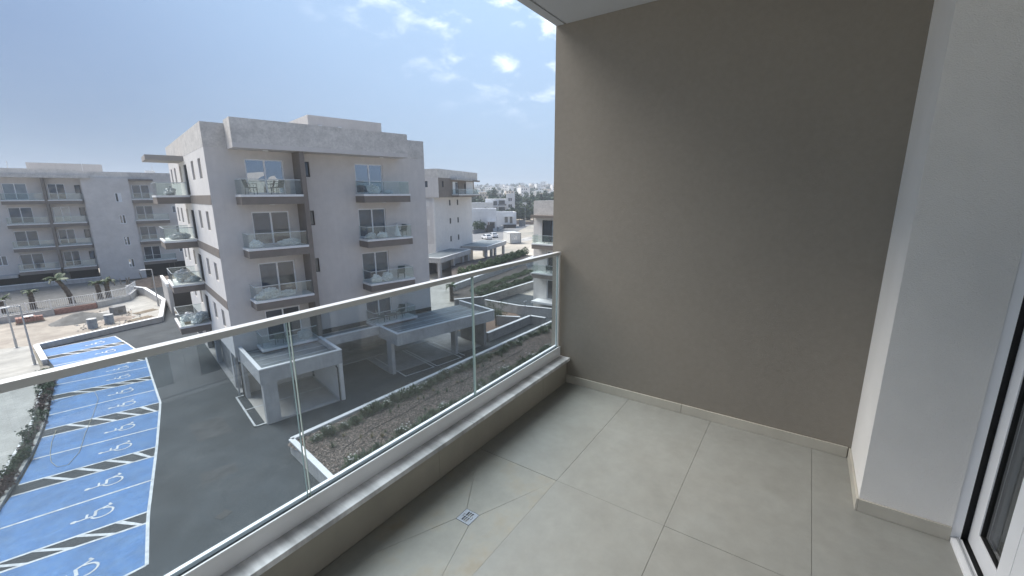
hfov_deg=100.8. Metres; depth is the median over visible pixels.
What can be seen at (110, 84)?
sky
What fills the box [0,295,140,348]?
construction ground
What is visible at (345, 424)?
flowering shrub
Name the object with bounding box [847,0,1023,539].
pillar
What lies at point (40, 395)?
shrub
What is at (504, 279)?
hedge
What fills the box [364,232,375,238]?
wrapped bundle
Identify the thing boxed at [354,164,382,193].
sliding door
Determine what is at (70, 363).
bay line
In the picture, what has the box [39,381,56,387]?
shrub
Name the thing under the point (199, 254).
balcony door
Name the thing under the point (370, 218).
sliding door
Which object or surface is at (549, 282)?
sliding door
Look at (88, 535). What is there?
hatch line
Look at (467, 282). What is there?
retaining wall
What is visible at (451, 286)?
palm tree
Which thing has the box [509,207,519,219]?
pine tree
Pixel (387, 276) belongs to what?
plastic bag
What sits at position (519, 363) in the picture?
flowering shrub
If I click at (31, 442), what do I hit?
shrub
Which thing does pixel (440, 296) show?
side paving
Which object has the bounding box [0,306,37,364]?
street lamp
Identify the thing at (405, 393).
flowering shrub
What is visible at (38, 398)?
shrub
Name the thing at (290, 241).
wrapped bundle
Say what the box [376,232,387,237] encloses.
plastic bag
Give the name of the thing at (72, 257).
sliding door
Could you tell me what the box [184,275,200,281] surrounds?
wrapped bundle
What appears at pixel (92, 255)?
window
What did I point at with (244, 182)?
garden chair
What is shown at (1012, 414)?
door leaf
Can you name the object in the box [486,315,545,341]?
wall
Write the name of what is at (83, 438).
hose
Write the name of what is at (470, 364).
flowering shrub
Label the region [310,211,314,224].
window
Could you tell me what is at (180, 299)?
door
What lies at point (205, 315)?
plastic bag
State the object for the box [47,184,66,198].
sliding door
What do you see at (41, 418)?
shrub
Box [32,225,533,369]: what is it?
ground
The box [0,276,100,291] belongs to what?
garden wall
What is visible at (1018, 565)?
door leaf
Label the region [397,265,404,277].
garden chair
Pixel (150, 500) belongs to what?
bay edge line
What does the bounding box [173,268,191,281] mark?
wrapped bundle
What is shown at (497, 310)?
olive tree
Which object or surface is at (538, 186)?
house
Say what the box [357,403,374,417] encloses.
flowering shrub
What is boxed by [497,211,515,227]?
white house
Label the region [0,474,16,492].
shrub
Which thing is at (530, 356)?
flowering shrub
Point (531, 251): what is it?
dirt lot
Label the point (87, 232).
window
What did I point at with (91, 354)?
parking bay
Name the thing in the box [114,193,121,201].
window
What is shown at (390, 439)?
flowering shrub
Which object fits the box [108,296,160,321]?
site paving
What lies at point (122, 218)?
window
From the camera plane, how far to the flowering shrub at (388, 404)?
24.10 m
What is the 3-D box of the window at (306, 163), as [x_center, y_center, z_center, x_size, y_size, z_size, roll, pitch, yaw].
[-13.318,-7.672,27.396,0.314,0.944,0.065,-12,17,-42]
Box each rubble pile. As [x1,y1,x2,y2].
[98,316,135,323]
[100,308,131,312]
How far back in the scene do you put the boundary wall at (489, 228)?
143.72 m
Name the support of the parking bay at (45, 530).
on the asphalt drive
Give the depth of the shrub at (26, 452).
20.31 m
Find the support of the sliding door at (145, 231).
in the apartment building at (73, 221)
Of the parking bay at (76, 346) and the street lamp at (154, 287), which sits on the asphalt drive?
the parking bay at (76, 346)
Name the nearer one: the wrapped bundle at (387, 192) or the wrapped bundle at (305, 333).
the wrapped bundle at (305, 333)
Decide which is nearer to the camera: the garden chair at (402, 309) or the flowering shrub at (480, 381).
the flowering shrub at (480, 381)
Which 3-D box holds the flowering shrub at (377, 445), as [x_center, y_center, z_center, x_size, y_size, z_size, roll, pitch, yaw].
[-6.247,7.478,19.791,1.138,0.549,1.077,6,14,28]
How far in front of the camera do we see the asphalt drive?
21.20 m
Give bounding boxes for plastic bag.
[181,312,194,321]
[190,315,203,323]
[195,311,209,319]
[248,239,262,247]
[370,274,381,282]
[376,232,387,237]
[382,271,393,280]
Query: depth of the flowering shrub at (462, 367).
29.11 m
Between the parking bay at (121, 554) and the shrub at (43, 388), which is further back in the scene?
the shrub at (43, 388)
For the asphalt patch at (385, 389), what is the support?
on the asphalt drive
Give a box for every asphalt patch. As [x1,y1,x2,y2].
[279,408,332,433]
[373,379,409,395]
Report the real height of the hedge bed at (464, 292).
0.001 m
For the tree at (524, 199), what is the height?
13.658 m
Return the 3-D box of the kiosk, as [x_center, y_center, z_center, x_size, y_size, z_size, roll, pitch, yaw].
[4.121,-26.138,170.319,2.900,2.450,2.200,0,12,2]
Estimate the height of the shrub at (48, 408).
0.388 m
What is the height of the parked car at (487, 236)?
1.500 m
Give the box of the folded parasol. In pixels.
[394,222,400,236]
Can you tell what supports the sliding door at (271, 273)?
in the apartment building at (327, 209)
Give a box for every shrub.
[0,463,15,477]
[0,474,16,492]
[2,457,21,468]
[3,470,21,476]
[8,444,33,462]
[14,427,38,441]
[15,443,34,452]
[21,440,33,447]
[25,421,39,429]
[27,407,41,415]
[29,412,42,419]
[30,415,46,423]
[32,402,49,409]
[32,415,44,422]
[33,395,50,402]
[34,384,49,394]
[35,403,52,410]
[36,393,51,398]
[36,409,50,414]
[38,396,53,402]
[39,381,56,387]
[306,431,324,442]
[317,422,338,437]
[337,420,350,430]
[341,453,361,468]
[347,414,363,425]
[354,447,375,459]
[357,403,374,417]
[365,399,384,415]
[367,441,385,451]
[380,398,396,409]
[382,436,396,445]
[383,391,403,403]
[390,421,411,437]
[395,387,414,399]
[407,383,422,394]
[407,422,419,430]
[415,412,431,423]
[417,380,431,390]
[424,408,438,416]
[425,377,437,385]
[433,375,445,382]
[437,402,452,412]
[438,366,453,377]
[447,399,458,406]
[452,367,460,372]
[453,362,468,371]
[466,361,476,368]
[467,356,482,363]
[472,378,489,386]
[478,355,487,361]
[484,351,492,357]
[488,372,503,379]
[498,346,508,352]
[499,341,510,348]
[499,364,510,375]
[507,340,517,346]
[514,360,524,367]
[516,355,528,361]
[526,353,537,359]
[537,327,549,333]
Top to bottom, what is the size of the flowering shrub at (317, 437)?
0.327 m
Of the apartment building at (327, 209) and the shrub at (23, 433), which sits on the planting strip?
the shrub at (23, 433)
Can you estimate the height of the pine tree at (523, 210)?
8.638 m
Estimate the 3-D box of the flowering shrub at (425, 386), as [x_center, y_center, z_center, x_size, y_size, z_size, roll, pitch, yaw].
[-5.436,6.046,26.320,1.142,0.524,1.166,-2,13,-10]
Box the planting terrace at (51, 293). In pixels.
[0,278,127,316]
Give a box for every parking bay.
[0,457,153,527]
[0,481,150,561]
[0,524,145,575]
[19,428,156,483]
[33,411,158,458]
[43,336,121,356]
[45,390,158,429]
[49,344,132,365]
[49,380,154,414]
[53,367,149,394]
[56,360,147,383]
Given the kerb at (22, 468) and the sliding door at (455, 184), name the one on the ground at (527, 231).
the kerb at (22, 468)
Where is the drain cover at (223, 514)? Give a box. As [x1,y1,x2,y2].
[214,509,232,519]
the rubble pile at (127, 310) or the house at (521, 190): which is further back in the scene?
the house at (521, 190)
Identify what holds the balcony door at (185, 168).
in the apartment building at (327, 209)
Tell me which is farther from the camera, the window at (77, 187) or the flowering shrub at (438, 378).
the window at (77, 187)
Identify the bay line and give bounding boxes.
[0,336,158,575]
[54,357,96,366]
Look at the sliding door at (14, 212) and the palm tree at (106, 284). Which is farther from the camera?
the sliding door at (14, 212)
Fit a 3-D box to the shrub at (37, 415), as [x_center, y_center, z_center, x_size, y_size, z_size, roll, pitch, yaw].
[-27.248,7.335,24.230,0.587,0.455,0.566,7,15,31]
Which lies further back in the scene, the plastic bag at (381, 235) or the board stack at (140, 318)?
the board stack at (140, 318)
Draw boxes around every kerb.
[0,387,41,480]
[0,393,50,509]
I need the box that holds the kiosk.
[519,220,524,225]
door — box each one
[1,183,28,199]
[7,207,34,223]
[13,230,40,246]
[20,253,45,269]
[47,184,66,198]
[52,207,71,221]
[58,229,76,243]
[63,251,81,265]
[131,185,150,198]
[135,206,154,218]
[139,226,157,239]
[143,246,161,259]
[172,291,193,312]
[184,165,190,194]
[191,210,197,238]
[199,254,204,280]
[205,294,211,320]
[244,159,285,193]
[251,211,290,244]
[258,260,296,290]
[265,305,301,340]
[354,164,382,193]
[358,208,385,237]
[362,251,388,279]
[366,297,391,319]
[453,182,457,193]
[542,220,552,241]
[547,251,552,271]
[547,280,551,299]
[949,246,1023,575]
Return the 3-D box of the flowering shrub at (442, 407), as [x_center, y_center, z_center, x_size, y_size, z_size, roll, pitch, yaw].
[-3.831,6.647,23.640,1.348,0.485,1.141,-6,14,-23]
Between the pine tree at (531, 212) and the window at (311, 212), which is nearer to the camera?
the window at (311, 212)
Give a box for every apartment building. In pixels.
[0,161,185,285]
[141,115,494,426]
[424,169,505,278]
[485,193,514,210]
[530,200,553,307]
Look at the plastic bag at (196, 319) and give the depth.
31.37 m
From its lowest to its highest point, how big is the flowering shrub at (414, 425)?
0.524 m
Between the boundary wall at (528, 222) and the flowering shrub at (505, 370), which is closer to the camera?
the flowering shrub at (505, 370)
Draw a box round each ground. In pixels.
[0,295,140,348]
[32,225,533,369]
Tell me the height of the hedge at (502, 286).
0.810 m
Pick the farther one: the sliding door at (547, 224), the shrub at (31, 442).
the sliding door at (547, 224)
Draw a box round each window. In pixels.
[0,256,7,265]
[74,185,80,193]
[79,207,85,215]
[84,229,90,237]
[89,251,95,258]
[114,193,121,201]
[119,215,126,223]
[123,236,130,244]
[128,259,134,266]
[305,162,309,176]
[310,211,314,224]
[315,258,319,271]
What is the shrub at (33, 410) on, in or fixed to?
on the planting strip
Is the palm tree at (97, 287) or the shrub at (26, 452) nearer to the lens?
the shrub at (26, 452)
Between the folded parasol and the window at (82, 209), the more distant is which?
the window at (82, 209)
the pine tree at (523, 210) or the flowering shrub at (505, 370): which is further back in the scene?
the pine tree at (523, 210)
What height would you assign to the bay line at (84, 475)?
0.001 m
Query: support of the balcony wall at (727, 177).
on the apartment building
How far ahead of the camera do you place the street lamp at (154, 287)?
48.71 m
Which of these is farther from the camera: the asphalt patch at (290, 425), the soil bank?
the soil bank
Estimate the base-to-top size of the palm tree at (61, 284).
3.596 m
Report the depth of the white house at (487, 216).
145.61 m
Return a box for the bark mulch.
[287,323,551,473]
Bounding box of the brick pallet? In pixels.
[15,314,44,324]
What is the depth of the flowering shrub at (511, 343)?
33.72 m
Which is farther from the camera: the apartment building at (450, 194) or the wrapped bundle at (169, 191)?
the apartment building at (450, 194)
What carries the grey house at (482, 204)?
on the ground at (527, 231)
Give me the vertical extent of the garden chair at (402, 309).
0.881 m
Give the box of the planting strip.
[0,391,43,497]
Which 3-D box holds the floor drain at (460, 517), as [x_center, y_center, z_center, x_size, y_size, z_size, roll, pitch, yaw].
[-0.233,1.216,2.226,0.084,0.031,0.084,8,15,34]
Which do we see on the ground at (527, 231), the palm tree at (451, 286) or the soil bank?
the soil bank
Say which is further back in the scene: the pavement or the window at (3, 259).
the window at (3, 259)
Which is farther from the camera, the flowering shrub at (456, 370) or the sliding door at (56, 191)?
the sliding door at (56, 191)
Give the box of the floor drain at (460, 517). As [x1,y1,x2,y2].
[456,509,478,525]
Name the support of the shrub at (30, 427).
on the planting strip
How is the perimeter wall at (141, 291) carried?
on the ground at (527, 231)
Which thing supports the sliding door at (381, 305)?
in the apartment building at (327, 209)
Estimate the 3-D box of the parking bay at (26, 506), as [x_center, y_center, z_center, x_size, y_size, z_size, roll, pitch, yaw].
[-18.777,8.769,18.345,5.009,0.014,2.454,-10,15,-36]
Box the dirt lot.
[525,246,533,255]
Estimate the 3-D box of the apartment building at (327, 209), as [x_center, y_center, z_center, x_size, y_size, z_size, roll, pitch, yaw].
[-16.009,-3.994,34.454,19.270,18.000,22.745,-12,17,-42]
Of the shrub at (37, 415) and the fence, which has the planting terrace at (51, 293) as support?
the fence
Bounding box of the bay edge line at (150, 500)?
[114,336,160,565]
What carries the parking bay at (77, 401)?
on the asphalt drive
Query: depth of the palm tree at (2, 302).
44.38 m
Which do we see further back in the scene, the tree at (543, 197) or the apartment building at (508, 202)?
the tree at (543, 197)
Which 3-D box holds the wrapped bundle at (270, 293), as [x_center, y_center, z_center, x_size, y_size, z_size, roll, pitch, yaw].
[-15.000,0.303,25.974,0.869,0.708,1.713,8,15,34]
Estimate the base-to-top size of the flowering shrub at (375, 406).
0.653 m
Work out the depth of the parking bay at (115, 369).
30.85 m
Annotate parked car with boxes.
[481,234,491,239]
[490,232,497,237]
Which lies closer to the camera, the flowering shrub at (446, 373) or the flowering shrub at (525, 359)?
the flowering shrub at (446, 373)
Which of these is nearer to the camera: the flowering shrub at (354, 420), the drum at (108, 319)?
the flowering shrub at (354, 420)
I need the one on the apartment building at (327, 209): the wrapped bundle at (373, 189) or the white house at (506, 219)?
the wrapped bundle at (373, 189)
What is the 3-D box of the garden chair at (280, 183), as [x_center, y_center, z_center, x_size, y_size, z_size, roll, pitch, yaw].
[-14.197,-6.126,25.683,0.536,0.881,0.640,5,14,25]
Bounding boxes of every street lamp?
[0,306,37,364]
[3,300,18,347]
[140,269,159,305]
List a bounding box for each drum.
[86,318,97,328]
[103,313,114,324]
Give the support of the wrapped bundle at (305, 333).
on the apartment building at (327, 209)
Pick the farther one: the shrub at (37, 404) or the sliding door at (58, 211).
the sliding door at (58, 211)
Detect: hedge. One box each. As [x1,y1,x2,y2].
[456,247,528,274]
[469,269,532,291]
[474,275,532,295]
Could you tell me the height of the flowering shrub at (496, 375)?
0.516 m
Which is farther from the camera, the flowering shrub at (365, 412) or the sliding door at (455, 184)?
the sliding door at (455, 184)
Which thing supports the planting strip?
on the ground at (527, 231)
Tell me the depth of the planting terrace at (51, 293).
52.15 m
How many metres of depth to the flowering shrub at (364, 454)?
19.20 m
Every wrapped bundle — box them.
[163,187,175,194]
[168,232,190,239]
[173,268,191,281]
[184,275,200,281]
[254,287,280,298]
[277,238,300,245]
[278,289,295,296]
[297,328,312,338]
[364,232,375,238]
[366,184,380,193]
[382,190,392,193]
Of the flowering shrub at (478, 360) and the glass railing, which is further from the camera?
the flowering shrub at (478, 360)
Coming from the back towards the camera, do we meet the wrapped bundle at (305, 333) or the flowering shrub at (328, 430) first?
the wrapped bundle at (305, 333)
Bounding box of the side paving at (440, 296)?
[430,272,453,310]
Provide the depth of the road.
139.08 m
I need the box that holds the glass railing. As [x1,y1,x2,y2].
[0,252,560,575]
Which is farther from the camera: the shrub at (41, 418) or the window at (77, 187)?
the window at (77, 187)
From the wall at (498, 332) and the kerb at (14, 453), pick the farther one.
the wall at (498, 332)
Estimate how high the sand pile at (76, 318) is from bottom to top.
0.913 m
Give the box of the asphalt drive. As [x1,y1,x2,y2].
[0,287,551,575]
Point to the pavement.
(14, 400)
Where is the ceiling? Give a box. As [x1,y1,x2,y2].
[517,0,655,25]
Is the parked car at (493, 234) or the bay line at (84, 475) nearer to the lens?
the bay line at (84, 475)
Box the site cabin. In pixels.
[503,231,520,243]
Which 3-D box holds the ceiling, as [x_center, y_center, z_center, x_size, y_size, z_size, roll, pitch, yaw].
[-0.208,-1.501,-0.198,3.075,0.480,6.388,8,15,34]
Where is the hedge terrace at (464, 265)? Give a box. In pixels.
[451,253,530,282]
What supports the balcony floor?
attached to the apartment building
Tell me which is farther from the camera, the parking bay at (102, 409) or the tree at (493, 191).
the tree at (493, 191)
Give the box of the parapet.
[220,355,569,575]
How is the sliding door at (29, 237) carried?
in the apartment building at (73, 221)
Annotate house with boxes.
[472,202,492,207]
[472,208,496,231]
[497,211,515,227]
[503,186,513,192]
[517,188,529,196]
[534,184,540,188]
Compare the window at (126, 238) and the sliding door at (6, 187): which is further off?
the window at (126, 238)
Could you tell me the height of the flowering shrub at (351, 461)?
0.478 m
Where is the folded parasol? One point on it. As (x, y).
(397, 233)
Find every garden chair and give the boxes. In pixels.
[241,179,257,194]
[270,180,284,193]
[273,332,286,344]
[375,309,384,321]
[396,304,404,316]
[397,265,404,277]
[398,224,406,234]
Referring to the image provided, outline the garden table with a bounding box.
[386,312,396,319]
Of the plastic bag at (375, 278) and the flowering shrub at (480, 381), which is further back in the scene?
the plastic bag at (375, 278)
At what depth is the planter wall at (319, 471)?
21.76 m
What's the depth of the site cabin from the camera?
109.82 m
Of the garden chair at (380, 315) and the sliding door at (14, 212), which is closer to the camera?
the garden chair at (380, 315)
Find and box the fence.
[0,281,135,316]
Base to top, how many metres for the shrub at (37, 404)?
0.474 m
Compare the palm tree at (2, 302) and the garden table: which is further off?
the palm tree at (2, 302)
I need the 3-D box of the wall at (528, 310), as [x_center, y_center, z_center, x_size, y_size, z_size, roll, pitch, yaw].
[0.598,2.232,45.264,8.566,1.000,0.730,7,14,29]
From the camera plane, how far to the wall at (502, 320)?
40.93 m
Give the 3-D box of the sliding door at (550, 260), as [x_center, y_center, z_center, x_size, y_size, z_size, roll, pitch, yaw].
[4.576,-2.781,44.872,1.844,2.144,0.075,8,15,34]
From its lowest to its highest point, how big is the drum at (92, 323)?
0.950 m
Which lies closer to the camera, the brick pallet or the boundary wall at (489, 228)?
the brick pallet
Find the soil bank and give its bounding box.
[130,276,162,288]
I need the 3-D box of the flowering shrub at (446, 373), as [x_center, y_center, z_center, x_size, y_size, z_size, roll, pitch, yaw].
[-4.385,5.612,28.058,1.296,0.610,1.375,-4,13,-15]
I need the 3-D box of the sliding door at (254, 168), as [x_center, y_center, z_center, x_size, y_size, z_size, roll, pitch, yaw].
[-15.077,-6.799,25.878,2.094,2.034,0.075,-12,17,-42]
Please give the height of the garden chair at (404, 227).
0.881 m
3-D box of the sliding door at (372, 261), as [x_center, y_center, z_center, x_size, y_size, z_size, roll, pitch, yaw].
[-10.210,-1.706,31.668,2.074,2.034,0.075,-12,17,-42]
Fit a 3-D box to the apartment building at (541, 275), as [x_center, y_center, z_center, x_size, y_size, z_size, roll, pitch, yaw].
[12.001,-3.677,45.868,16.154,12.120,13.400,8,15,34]
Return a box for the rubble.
[62,309,142,331]
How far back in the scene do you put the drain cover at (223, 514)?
16.90 m
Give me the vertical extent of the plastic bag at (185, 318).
0.700 m
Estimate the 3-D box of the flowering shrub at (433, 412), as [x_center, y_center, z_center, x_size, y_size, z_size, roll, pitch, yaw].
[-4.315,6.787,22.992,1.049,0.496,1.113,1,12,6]
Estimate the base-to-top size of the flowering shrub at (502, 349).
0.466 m
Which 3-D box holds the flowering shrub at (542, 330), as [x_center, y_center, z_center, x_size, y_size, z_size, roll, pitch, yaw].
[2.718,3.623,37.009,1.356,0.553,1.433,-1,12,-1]
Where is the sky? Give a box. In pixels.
[0,0,555,186]
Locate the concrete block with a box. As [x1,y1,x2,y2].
[109,305,126,314]
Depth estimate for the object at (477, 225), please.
140.66 m
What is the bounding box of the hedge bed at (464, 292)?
[454,264,532,298]
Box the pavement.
[0,346,40,470]
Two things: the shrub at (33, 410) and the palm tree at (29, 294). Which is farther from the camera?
the palm tree at (29, 294)
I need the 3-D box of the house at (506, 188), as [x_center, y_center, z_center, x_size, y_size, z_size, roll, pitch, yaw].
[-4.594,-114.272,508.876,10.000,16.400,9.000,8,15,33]
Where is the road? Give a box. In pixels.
[472,220,532,250]
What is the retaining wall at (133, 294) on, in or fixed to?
on the construction ground at (40, 331)
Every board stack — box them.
[127,315,153,321]
[132,308,157,313]
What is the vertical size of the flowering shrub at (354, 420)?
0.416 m
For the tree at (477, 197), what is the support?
on the hill
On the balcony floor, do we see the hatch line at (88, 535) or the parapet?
the parapet
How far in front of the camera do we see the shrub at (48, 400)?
26.04 m
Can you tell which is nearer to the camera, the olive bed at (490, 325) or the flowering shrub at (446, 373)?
the flowering shrub at (446, 373)
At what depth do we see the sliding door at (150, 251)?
66.34 m
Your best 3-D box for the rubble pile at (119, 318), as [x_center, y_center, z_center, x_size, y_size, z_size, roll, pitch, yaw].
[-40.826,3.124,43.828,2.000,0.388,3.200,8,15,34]
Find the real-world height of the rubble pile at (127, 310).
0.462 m
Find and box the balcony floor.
[315,382,963,575]
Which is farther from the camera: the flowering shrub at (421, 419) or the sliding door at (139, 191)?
the sliding door at (139, 191)
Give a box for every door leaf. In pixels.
[968,329,1023,575]
[1010,530,1023,575]
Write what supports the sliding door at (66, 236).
in the apartment building at (73, 221)
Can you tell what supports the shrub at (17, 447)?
on the planting strip
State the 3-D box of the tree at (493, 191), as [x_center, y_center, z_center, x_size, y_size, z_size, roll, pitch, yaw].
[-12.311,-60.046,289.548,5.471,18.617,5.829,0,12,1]
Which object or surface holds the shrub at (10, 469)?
on the planting strip
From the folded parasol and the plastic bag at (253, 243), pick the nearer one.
the plastic bag at (253, 243)
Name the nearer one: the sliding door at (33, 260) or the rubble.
the rubble
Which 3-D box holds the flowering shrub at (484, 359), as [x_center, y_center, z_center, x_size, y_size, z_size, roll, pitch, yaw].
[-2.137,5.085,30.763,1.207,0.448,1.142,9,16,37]
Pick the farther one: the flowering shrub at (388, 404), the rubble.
the rubble
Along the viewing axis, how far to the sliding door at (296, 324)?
27.83 m
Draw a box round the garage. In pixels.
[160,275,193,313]
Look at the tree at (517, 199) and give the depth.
260.11 m
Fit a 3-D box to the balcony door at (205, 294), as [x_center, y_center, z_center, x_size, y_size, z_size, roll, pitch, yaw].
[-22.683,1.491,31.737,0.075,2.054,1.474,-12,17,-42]
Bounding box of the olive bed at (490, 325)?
[458,312,520,331]
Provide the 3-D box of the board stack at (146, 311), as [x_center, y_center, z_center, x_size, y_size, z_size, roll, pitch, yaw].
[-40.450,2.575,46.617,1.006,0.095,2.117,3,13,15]
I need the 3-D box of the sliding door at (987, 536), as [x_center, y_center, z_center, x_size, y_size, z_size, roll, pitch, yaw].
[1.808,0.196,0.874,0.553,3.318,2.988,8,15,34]
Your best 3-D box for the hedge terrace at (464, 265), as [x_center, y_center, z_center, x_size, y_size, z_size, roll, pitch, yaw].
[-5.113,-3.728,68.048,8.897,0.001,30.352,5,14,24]
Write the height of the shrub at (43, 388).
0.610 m
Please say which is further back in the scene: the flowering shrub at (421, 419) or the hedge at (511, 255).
the hedge at (511, 255)
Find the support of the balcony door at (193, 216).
in the apartment building at (327, 209)
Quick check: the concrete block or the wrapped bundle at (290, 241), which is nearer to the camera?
the wrapped bundle at (290, 241)
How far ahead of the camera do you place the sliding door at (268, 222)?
26.51 m
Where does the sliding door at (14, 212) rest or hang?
in the apartment building at (73, 221)
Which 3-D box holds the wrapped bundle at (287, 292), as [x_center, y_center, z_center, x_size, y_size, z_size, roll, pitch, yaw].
[-14.275,0.287,26.703,1.316,0.416,0.608,-10,16,-37]
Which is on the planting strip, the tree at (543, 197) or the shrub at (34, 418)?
the shrub at (34, 418)
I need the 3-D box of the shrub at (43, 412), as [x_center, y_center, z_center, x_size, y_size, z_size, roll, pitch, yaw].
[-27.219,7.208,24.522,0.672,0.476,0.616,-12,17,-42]
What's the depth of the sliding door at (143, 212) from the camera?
65.04 m
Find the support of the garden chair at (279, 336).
on the apartment building at (327, 209)
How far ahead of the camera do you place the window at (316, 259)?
28.78 m
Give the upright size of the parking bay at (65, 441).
0.014 m
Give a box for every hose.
[50,391,97,466]
[343,350,521,448]
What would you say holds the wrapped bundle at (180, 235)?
on the apartment building at (327, 209)
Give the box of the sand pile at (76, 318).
[48,312,115,326]
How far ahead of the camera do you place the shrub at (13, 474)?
19.16 m
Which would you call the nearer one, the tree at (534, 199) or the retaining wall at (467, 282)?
the retaining wall at (467, 282)
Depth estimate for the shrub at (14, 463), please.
19.73 m
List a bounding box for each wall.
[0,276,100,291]
[0,286,139,323]
[33,285,165,364]
[289,321,551,482]
[453,256,533,292]
[454,281,532,305]
[473,224,503,233]
[485,299,551,317]
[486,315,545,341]
[496,315,519,324]
[516,221,533,224]
[551,0,933,457]
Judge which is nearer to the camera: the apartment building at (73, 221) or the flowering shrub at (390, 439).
the flowering shrub at (390, 439)
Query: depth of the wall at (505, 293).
51.23 m
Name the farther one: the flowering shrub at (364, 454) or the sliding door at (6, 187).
the sliding door at (6, 187)
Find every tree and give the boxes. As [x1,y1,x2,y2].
[0,293,10,312]
[21,289,37,308]
[42,272,75,302]
[87,280,104,298]
[100,277,115,297]
[446,282,456,301]
[472,196,483,201]
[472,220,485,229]
[484,301,507,325]
[491,187,496,196]
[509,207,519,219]
[514,190,519,202]
[517,204,530,219]
[522,196,529,202]
[528,207,533,220]
[530,197,543,205]
[539,192,546,200]
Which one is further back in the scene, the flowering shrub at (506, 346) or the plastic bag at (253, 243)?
the flowering shrub at (506, 346)
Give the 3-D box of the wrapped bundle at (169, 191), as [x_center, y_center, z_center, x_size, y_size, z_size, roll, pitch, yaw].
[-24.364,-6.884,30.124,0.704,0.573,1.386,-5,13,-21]
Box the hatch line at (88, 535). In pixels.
[0,346,155,566]
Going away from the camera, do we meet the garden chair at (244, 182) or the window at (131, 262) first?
the garden chair at (244, 182)
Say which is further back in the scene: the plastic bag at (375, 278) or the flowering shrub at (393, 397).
the plastic bag at (375, 278)

